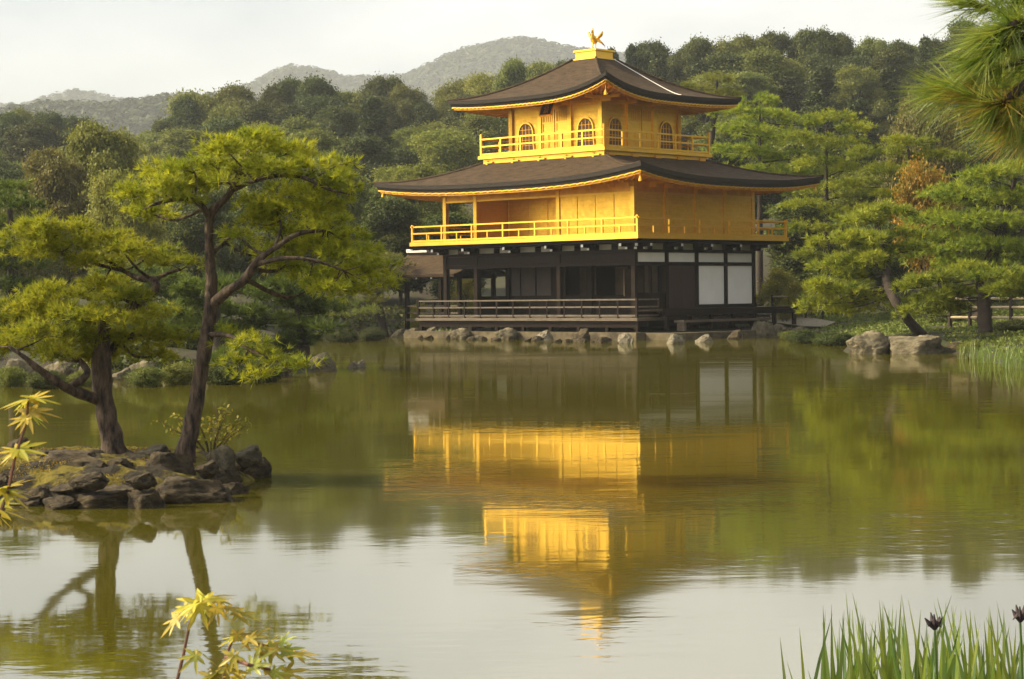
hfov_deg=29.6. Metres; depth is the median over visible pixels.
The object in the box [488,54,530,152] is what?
broadleaf tree
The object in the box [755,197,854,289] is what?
broadleaf tree
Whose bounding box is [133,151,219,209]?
broadleaf tree
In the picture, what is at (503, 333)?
rock
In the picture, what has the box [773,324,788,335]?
rock
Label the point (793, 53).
broadleaf tree
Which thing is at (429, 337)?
rock
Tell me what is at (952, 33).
broadleaf tree
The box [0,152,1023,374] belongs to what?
ground
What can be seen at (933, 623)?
withered flower
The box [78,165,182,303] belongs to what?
broadleaf tree
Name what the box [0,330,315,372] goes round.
ground cover
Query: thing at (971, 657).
iris clump
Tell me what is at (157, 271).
pine tree
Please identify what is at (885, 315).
shrub
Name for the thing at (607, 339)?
rock
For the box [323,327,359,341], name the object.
shrub
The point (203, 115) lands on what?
broadleaf tree
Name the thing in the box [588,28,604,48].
phoenix statue
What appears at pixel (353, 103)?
broadleaf tree
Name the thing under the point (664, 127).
bell window
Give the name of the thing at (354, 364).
rock
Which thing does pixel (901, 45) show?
broadleaf tree
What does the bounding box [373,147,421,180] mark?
broadleaf tree
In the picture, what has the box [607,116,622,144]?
bell window
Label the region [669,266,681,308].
plank door
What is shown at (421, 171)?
broadleaf tree
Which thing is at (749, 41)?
broadleaf tree
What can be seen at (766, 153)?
pine tree
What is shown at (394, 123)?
broadleaf tree
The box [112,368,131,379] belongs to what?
rock
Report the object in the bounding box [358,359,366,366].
rock
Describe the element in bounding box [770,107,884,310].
pine tree
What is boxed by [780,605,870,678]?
iris clump
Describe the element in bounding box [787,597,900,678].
iris clump
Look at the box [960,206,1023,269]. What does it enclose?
broadleaf tree
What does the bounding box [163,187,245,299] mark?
broadleaf tree
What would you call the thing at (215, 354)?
shrub
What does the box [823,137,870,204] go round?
cedar tree
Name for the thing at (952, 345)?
rock
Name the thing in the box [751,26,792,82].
broadleaf tree
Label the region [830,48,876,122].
broadleaf tree
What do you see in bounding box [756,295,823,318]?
rail fence
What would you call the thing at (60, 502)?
rock
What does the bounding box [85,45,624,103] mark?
mountain
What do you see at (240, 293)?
broadleaf tree
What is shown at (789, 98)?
cedar tree
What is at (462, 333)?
rock
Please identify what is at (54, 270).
broadleaf tree
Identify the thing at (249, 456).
rock
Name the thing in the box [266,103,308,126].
broadleaf tree
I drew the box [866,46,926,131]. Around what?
broadleaf tree
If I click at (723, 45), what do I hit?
broadleaf tree
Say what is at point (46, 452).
rock
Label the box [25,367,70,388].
shrub
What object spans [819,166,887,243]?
broadleaf tree
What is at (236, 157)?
broadleaf tree
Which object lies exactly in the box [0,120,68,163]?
broadleaf tree
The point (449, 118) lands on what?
broadleaf tree
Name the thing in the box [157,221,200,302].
broadleaf tree
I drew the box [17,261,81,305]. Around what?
broadleaf tree
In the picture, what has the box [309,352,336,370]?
rock
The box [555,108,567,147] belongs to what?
panelled door
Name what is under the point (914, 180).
maple tree
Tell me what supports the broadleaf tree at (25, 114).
on the ground at (500, 291)
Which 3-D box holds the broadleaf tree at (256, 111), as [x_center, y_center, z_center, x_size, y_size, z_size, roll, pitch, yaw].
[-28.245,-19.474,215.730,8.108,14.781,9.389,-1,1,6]
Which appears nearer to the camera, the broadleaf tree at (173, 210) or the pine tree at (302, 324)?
the pine tree at (302, 324)
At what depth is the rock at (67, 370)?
50.01 m
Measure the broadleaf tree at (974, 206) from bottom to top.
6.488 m
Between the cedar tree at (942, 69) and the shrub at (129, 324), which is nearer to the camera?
the shrub at (129, 324)
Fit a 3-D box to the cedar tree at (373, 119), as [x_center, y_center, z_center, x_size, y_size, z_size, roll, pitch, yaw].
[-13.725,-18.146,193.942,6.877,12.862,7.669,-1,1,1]
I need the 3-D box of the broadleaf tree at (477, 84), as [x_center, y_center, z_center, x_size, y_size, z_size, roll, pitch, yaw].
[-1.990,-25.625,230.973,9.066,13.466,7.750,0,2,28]
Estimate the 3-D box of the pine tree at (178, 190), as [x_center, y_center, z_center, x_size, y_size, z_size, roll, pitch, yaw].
[-2.845,-0.530,21.464,3.394,3.796,1.962,-1,1,0]
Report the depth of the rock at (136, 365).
50.03 m
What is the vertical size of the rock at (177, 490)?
0.476 m
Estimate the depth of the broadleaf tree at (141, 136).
225.89 m
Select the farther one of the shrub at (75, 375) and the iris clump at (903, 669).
the shrub at (75, 375)
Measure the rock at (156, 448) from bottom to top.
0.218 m
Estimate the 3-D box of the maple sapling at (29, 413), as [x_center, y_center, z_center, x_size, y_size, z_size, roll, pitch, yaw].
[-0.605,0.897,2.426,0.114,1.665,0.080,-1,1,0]
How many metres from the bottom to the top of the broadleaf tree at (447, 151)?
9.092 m
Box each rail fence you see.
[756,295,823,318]
[948,296,1023,328]
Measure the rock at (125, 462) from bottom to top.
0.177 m
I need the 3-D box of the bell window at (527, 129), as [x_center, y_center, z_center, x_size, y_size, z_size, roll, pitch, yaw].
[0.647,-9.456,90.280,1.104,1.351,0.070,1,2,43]
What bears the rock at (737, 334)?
in the water
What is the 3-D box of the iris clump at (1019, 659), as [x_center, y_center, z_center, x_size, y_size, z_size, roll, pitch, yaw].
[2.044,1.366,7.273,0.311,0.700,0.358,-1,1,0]
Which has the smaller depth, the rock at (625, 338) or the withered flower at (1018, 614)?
the withered flower at (1018, 614)
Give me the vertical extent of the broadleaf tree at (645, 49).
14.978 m
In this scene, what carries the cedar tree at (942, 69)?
on the ground at (500, 291)
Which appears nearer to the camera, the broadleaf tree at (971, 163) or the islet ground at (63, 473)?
the islet ground at (63, 473)
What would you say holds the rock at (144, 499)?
in the water
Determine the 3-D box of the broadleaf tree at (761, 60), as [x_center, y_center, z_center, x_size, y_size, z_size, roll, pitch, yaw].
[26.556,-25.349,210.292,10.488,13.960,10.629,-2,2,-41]
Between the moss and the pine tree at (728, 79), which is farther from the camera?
the pine tree at (728, 79)
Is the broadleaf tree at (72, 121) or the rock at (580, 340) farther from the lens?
the broadleaf tree at (72, 121)
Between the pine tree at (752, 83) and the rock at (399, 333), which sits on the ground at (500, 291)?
the pine tree at (752, 83)
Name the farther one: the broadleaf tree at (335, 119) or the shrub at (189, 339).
the broadleaf tree at (335, 119)
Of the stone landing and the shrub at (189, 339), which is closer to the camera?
the shrub at (189, 339)
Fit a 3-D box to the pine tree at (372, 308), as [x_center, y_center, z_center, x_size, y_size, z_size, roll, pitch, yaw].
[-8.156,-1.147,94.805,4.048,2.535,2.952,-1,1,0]
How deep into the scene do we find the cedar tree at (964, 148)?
147.74 m
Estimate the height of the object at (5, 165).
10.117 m
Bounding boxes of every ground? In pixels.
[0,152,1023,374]
[0,445,254,499]
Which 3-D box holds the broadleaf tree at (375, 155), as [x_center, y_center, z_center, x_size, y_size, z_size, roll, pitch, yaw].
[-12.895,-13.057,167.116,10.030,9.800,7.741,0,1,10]
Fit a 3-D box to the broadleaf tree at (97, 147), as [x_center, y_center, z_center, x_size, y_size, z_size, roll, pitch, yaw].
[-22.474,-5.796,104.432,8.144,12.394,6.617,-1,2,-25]
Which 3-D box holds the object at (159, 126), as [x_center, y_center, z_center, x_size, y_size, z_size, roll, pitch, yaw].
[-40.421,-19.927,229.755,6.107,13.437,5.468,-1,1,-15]
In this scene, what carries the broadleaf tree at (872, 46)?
on the ground at (500, 291)
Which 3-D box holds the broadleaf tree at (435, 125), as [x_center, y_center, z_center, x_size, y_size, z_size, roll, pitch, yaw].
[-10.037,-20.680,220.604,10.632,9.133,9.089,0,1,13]
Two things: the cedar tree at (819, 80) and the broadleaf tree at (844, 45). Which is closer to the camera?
the cedar tree at (819, 80)
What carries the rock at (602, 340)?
in the water
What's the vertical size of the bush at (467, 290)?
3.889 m
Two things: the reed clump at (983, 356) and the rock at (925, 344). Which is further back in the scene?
the rock at (925, 344)
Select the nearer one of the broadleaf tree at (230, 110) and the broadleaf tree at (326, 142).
the broadleaf tree at (326, 142)
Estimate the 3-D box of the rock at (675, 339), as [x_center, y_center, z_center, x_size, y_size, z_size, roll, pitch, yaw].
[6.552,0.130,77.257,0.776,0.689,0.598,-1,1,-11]
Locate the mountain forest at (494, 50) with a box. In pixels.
[0,35,625,109]
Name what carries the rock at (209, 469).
on the rock at (177, 490)
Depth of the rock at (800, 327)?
87.43 m
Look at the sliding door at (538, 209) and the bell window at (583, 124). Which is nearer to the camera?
the bell window at (583, 124)
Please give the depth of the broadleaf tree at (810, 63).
216.68 m
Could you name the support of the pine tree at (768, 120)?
on the ground at (500, 291)
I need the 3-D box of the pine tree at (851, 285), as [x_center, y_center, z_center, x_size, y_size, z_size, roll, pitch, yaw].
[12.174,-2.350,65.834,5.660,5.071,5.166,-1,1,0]
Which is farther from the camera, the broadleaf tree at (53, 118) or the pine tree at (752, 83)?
the broadleaf tree at (53, 118)
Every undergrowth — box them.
[153,293,1023,332]
[738,309,1023,360]
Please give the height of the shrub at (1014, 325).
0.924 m
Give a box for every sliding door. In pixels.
[510,201,528,238]
[529,199,547,237]
[549,199,555,234]
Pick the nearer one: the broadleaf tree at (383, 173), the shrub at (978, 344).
the shrub at (978, 344)
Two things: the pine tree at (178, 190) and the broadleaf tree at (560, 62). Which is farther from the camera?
the broadleaf tree at (560, 62)
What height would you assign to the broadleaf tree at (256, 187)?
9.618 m
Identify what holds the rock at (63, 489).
on the islet ground at (63, 473)
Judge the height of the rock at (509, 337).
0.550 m
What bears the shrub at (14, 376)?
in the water
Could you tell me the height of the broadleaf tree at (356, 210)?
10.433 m
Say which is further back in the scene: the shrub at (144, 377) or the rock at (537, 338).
the rock at (537, 338)
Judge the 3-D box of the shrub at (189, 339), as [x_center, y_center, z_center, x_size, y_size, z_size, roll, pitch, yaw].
[-9.929,0.070,60.306,1.911,1.788,2.120,-2,2,-42]
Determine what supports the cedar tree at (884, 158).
on the ground at (500, 291)
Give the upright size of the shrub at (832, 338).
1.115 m
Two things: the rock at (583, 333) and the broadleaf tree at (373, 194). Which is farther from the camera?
the broadleaf tree at (373, 194)
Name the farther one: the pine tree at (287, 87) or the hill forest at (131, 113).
the hill forest at (131, 113)
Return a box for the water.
[0,335,1023,678]
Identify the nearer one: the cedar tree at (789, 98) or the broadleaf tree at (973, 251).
the broadleaf tree at (973, 251)
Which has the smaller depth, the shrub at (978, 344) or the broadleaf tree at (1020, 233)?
the shrub at (978, 344)
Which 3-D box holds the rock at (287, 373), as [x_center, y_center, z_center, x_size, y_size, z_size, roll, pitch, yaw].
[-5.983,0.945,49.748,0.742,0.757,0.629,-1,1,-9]
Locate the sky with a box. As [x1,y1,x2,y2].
[0,0,1023,103]
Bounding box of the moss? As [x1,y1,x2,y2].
[0,446,197,483]
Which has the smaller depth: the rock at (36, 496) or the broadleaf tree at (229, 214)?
the rock at (36, 496)
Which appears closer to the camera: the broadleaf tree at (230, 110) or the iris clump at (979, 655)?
the iris clump at (979, 655)
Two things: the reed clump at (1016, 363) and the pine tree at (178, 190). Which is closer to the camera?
the pine tree at (178, 190)
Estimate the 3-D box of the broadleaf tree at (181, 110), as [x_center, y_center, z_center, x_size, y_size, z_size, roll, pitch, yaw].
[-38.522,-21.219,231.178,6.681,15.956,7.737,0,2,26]
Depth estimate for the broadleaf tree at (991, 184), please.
129.88 m
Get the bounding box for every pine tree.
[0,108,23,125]
[0,119,16,147]
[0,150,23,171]
[0,176,53,327]
[0,207,216,454]
[50,124,85,155]
[77,261,199,325]
[106,121,406,462]
[138,132,163,145]
[139,267,274,350]
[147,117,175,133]
[169,120,205,130]
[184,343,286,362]
[239,268,355,358]
[269,74,304,105]
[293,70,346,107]
[295,90,341,125]
[307,292,383,332]
[322,248,419,335]
[331,89,358,109]
[355,176,370,187]
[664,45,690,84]
[677,69,749,160]
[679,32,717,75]
[697,138,787,219]
[700,90,830,305]
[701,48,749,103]
[711,71,788,121]
[741,113,808,164]
[763,57,812,105]
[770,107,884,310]
[792,197,940,334]
[834,132,974,304]
[888,0,1023,185]
[889,257,1023,332]
[895,156,1023,320]
[908,43,918,88]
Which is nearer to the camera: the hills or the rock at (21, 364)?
the rock at (21, 364)
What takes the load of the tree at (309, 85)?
on the ground at (500, 291)
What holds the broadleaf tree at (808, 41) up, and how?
on the ground at (500, 291)
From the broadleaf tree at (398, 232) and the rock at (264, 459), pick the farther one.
the broadleaf tree at (398, 232)
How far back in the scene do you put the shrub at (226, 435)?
22.63 m
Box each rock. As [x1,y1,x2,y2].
[0,473,13,496]
[5,358,37,375]
[5,437,31,448]
[9,487,49,506]
[28,449,56,457]
[40,449,104,466]
[42,495,80,509]
[45,361,76,378]
[50,483,98,495]
[55,484,136,508]
[68,471,109,489]
[107,458,134,467]
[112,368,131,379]
[125,472,157,490]
[127,489,166,508]
[128,361,158,372]
[136,444,170,454]
[145,451,196,475]
[156,476,233,503]
[195,460,219,478]
[206,445,235,469]
[210,469,242,483]
[223,482,248,494]
[235,445,261,469]
[235,460,271,478]
[262,457,271,471]
[280,361,292,377]
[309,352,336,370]
[348,361,358,366]
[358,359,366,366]
[391,328,404,336]
[403,328,421,337]
[422,335,433,338]
[427,327,437,330]
[448,328,472,338]
[495,327,518,338]
[505,335,515,339]
[531,336,543,340]
[537,330,553,339]
[572,328,590,340]
[574,338,586,341]
[594,337,611,341]
[597,338,606,342]
[617,333,633,342]
[667,334,685,343]
[695,334,712,341]
[727,329,743,338]
[751,321,776,336]
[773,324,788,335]
[792,326,806,331]
[846,330,889,353]
[887,335,944,353]
[946,342,960,348]
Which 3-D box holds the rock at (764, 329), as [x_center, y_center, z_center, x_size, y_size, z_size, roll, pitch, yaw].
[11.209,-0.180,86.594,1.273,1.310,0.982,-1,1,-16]
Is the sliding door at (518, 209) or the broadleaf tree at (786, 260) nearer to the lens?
the sliding door at (518, 209)
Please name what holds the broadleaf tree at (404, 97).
on the ground at (500, 291)
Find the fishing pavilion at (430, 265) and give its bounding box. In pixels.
[395,249,504,329]
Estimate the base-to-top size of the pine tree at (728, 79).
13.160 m
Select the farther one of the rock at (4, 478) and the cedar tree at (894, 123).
the cedar tree at (894, 123)
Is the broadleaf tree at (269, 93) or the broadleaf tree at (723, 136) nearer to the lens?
the broadleaf tree at (723, 136)
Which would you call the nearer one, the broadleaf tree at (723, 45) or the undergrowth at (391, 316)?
the undergrowth at (391, 316)
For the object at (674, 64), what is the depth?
228.74 m
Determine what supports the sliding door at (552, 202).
in the golden pavilion at (596, 196)
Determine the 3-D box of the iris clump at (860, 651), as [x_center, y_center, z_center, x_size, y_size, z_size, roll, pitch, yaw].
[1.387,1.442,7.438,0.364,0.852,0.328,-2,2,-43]
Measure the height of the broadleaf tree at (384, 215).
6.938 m
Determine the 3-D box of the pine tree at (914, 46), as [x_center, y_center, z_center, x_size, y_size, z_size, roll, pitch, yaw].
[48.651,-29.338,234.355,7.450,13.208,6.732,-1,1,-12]
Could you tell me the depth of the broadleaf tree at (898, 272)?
103.11 m
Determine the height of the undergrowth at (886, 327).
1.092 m
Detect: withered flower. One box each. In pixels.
[924,612,941,678]
[1012,605,1023,678]
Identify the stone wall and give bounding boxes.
[404,327,794,339]
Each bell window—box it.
[517,122,534,150]
[576,117,594,145]
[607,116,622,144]
[659,121,673,148]
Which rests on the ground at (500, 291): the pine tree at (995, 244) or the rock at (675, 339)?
the pine tree at (995, 244)
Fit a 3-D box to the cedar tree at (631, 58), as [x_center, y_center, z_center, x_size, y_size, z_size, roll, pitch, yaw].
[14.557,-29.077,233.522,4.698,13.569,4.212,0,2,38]
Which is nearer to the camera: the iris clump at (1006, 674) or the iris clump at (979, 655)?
the iris clump at (1006, 674)
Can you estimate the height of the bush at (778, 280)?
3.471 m
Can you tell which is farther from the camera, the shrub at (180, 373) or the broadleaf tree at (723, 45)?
the broadleaf tree at (723, 45)
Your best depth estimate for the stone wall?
87.89 m
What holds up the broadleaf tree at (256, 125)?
on the ground at (500, 291)
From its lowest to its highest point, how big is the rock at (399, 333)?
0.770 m
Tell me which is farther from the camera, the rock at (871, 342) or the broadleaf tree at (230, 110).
the broadleaf tree at (230, 110)
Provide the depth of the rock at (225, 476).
21.05 m
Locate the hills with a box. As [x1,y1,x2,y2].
[40,110,507,151]
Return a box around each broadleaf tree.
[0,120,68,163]
[0,131,6,148]
[0,164,24,182]
[0,190,75,300]
[11,105,36,124]
[13,145,108,287]
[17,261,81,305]
[24,108,68,135]
[49,116,171,305]
[62,112,93,129]
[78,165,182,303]
[119,130,137,137]
[132,142,164,160]
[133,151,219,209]
[134,128,159,143]
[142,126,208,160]
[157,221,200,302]
[160,87,222,125]
[162,203,177,223]
[163,95,202,128]
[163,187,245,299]
[170,210,261,277]
[171,188,256,243]
[184,112,246,158]
[196,99,243,126]
[197,80,258,115]
[216,149,303,189]
[228,160,321,324]
[230,120,280,148]
[235,99,276,125]
[239,230,299,307]
[244,226,264,244]
[256,76,292,124]
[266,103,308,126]
[270,112,333,169]
[283,124,347,171]
[301,146,372,319]
[312,101,358,163]
[330,132,395,191]
[343,87,384,113]
[344,118,361,134]
[354,69,403,108]
[354,187,418,226]
[356,95,408,146]
[356,197,431,305]
[359,163,414,189]
[367,221,458,292]
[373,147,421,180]
[385,160,469,293]
[387,84,440,127]
[387,125,426,162]
[400,127,489,206]
[402,100,439,127]
[410,119,453,171]
[417,210,490,310]
[430,76,468,120]
[440,93,483,136]
[442,114,508,161]
[455,204,472,236]
[458,70,508,152]
[461,117,508,152]
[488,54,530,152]
[525,58,556,80]
[546,57,575,69]
[634,36,672,73]
[681,71,742,150]
[693,114,772,159]
[702,35,753,72]
[717,32,776,81]
[719,40,805,108]
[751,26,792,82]
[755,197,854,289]
[763,206,839,283]
[768,131,847,187]
[771,190,833,225]
[785,30,805,63]
[794,24,838,84]
[800,51,839,97]
[817,62,891,142]
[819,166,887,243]
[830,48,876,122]
[832,31,861,61]
[845,221,918,307]
[851,36,894,66]
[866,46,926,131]
[871,82,973,221]
[888,38,915,82]
[888,203,1004,280]
[910,32,954,68]
[940,17,991,69]
[949,69,1013,137]
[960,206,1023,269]
[965,134,1023,205]
[966,178,990,211]
[970,178,1023,227]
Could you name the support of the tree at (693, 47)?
on the ground at (500, 291)
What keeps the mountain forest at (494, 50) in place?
on the mountain
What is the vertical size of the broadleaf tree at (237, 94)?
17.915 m
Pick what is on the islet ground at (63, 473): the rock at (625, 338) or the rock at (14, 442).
the rock at (14, 442)
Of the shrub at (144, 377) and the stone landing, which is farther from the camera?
the stone landing
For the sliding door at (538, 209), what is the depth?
91.65 m
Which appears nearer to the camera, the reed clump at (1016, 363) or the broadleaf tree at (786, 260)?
the reed clump at (1016, 363)
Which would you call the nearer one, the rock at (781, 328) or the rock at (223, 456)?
the rock at (223, 456)
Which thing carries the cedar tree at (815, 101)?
on the ground at (500, 291)
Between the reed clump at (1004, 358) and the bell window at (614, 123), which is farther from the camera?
the bell window at (614, 123)
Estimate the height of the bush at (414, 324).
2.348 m
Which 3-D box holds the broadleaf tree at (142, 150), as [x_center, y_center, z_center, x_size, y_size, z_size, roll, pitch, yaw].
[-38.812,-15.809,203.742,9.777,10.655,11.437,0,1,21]
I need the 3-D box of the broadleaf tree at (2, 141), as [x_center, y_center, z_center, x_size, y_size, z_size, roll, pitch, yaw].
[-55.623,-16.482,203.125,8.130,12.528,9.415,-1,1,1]
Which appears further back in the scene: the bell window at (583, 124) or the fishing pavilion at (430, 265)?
the fishing pavilion at (430, 265)
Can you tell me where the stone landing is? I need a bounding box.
[645,328,807,339]
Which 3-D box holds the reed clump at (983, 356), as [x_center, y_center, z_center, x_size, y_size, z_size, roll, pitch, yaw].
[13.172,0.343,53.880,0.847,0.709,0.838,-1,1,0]
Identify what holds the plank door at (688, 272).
in the golden pavilion at (596, 196)
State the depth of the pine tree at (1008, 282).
61.87 m
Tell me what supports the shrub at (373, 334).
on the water
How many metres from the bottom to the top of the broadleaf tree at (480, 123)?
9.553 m
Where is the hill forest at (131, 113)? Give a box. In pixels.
[0,91,993,151]
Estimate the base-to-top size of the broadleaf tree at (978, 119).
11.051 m
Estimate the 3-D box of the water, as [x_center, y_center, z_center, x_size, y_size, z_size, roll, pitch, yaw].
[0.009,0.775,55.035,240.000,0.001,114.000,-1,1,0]
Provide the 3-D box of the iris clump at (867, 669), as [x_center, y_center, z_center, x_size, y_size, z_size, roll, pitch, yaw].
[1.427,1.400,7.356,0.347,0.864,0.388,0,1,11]
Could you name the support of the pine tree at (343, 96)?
on the ground at (500, 291)
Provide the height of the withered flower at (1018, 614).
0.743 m
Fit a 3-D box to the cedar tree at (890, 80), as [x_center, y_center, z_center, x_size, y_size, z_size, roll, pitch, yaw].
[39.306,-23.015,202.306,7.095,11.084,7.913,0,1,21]
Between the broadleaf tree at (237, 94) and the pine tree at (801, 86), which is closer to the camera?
the pine tree at (801, 86)
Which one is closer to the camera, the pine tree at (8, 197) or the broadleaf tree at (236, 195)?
the pine tree at (8, 197)
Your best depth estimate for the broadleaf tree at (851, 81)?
200.09 m
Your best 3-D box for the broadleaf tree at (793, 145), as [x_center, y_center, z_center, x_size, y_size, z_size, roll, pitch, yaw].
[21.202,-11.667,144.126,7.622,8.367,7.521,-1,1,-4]
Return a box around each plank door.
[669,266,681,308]
[682,266,694,307]
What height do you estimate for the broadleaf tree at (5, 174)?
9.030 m
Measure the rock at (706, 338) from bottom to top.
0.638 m
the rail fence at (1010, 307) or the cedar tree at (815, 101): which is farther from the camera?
the cedar tree at (815, 101)
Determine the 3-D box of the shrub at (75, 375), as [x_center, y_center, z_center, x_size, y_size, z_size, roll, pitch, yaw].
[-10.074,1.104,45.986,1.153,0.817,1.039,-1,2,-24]
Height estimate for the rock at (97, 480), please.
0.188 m
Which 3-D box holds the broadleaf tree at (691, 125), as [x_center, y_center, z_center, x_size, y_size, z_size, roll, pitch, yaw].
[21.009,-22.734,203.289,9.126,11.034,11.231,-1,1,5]
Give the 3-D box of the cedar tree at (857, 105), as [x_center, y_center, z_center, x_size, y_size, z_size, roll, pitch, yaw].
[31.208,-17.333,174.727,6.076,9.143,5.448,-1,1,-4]
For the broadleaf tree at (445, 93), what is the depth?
233.91 m
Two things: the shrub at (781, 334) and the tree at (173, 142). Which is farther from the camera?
the tree at (173, 142)
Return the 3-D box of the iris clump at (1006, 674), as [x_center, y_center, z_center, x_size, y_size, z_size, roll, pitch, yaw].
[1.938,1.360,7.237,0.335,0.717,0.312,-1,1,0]
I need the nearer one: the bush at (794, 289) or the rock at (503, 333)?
the rock at (503, 333)
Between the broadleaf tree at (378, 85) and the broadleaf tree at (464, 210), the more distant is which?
the broadleaf tree at (378, 85)
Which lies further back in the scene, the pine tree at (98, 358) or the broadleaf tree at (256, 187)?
the broadleaf tree at (256, 187)
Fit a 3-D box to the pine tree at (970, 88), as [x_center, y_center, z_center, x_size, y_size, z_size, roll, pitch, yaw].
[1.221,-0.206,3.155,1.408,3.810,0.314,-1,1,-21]
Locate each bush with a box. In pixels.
[401,302,436,328]
[450,279,482,314]
[756,268,797,314]
[774,279,819,319]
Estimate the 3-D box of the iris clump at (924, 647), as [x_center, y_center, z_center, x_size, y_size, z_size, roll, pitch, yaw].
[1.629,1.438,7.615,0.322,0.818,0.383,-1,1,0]
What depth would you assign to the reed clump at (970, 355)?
56.84 m
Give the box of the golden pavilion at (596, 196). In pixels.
[373,48,823,331]
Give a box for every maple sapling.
[0,390,62,526]
[160,588,321,678]
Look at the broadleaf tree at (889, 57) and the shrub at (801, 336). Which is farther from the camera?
the broadleaf tree at (889, 57)
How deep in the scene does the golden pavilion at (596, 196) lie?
88.63 m
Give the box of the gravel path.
[758,315,833,326]
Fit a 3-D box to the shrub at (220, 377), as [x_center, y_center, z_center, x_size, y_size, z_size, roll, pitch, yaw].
[-6.739,1.008,46.153,1.110,1.228,1.091,0,2,29]
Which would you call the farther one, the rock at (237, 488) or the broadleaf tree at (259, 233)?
the broadleaf tree at (259, 233)
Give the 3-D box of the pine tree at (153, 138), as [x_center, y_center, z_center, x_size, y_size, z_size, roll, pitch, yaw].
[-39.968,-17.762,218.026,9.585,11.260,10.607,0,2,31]
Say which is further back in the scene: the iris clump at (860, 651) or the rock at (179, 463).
the rock at (179, 463)
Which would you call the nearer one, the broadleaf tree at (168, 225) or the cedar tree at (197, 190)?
the broadleaf tree at (168, 225)
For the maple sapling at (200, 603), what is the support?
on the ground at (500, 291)
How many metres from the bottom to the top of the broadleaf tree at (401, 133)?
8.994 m
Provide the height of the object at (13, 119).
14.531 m
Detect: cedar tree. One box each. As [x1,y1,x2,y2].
[172,164,222,207]
[351,94,397,180]
[604,46,618,58]
[623,42,639,69]
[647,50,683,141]
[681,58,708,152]
[767,73,802,127]
[787,90,840,192]
[795,64,843,151]
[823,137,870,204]
[837,97,881,173]
[866,66,904,160]
[871,143,888,198]
[879,100,912,163]
[912,34,937,88]
[918,65,941,110]
[938,43,985,129]
[945,101,976,143]
[953,125,972,167]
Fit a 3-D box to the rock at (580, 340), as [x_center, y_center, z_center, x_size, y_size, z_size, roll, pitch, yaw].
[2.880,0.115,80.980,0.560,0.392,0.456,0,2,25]
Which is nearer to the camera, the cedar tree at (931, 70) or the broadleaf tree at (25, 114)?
the cedar tree at (931, 70)
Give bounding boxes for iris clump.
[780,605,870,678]
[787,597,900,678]
[822,606,905,678]
[843,593,933,678]
[848,599,973,678]
[882,595,963,678]
[886,598,1003,678]
[919,604,1018,678]
[934,605,1018,678]
[976,613,1023,678]
[986,614,1023,678]
[1019,633,1023,678]
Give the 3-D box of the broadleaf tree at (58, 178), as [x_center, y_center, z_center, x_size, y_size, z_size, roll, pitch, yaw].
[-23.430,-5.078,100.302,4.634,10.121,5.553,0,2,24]
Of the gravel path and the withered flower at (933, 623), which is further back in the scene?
the gravel path
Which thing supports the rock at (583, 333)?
in the water
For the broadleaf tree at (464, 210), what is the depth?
132.34 m
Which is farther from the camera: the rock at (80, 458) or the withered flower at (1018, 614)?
the rock at (80, 458)
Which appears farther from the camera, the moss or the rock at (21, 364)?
the rock at (21, 364)
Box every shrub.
[0,365,29,386]
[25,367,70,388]
[39,312,97,334]
[66,370,91,386]
[95,320,138,337]
[124,364,168,387]
[150,403,251,451]
[160,361,194,384]
[164,316,200,343]
[207,359,251,384]
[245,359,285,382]
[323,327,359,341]
[358,326,387,340]
[776,330,794,339]
[783,328,822,342]
[811,329,855,345]
[876,310,915,320]
[926,310,966,325]
[954,340,982,352]
[993,318,1023,332]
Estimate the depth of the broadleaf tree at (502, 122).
214.30 m
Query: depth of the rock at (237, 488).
20.54 m
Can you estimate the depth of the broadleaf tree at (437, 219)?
107.18 m
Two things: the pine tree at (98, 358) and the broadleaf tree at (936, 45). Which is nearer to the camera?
the pine tree at (98, 358)
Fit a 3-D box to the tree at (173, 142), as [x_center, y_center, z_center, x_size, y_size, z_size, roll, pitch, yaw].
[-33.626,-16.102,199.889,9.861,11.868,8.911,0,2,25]
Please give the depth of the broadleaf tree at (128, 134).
237.67 m
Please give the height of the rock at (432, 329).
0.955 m
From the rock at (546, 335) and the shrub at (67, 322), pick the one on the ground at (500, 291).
the shrub at (67, 322)
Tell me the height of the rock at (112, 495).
0.444 m
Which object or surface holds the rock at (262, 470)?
on the islet ground at (63, 473)
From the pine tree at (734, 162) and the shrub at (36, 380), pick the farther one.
the pine tree at (734, 162)
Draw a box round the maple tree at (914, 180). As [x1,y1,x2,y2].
[888,148,962,317]
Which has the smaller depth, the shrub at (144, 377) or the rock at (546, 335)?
the shrub at (144, 377)
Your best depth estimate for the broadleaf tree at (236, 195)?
126.92 m
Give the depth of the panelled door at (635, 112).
88.81 m
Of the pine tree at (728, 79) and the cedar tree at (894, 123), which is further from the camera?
the cedar tree at (894, 123)
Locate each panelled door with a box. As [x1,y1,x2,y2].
[542,109,554,148]
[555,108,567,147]
[631,107,640,148]
[641,109,652,149]
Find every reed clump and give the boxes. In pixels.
[955,339,983,358]
[969,341,999,362]
[990,343,1019,366]
[1004,343,1023,368]

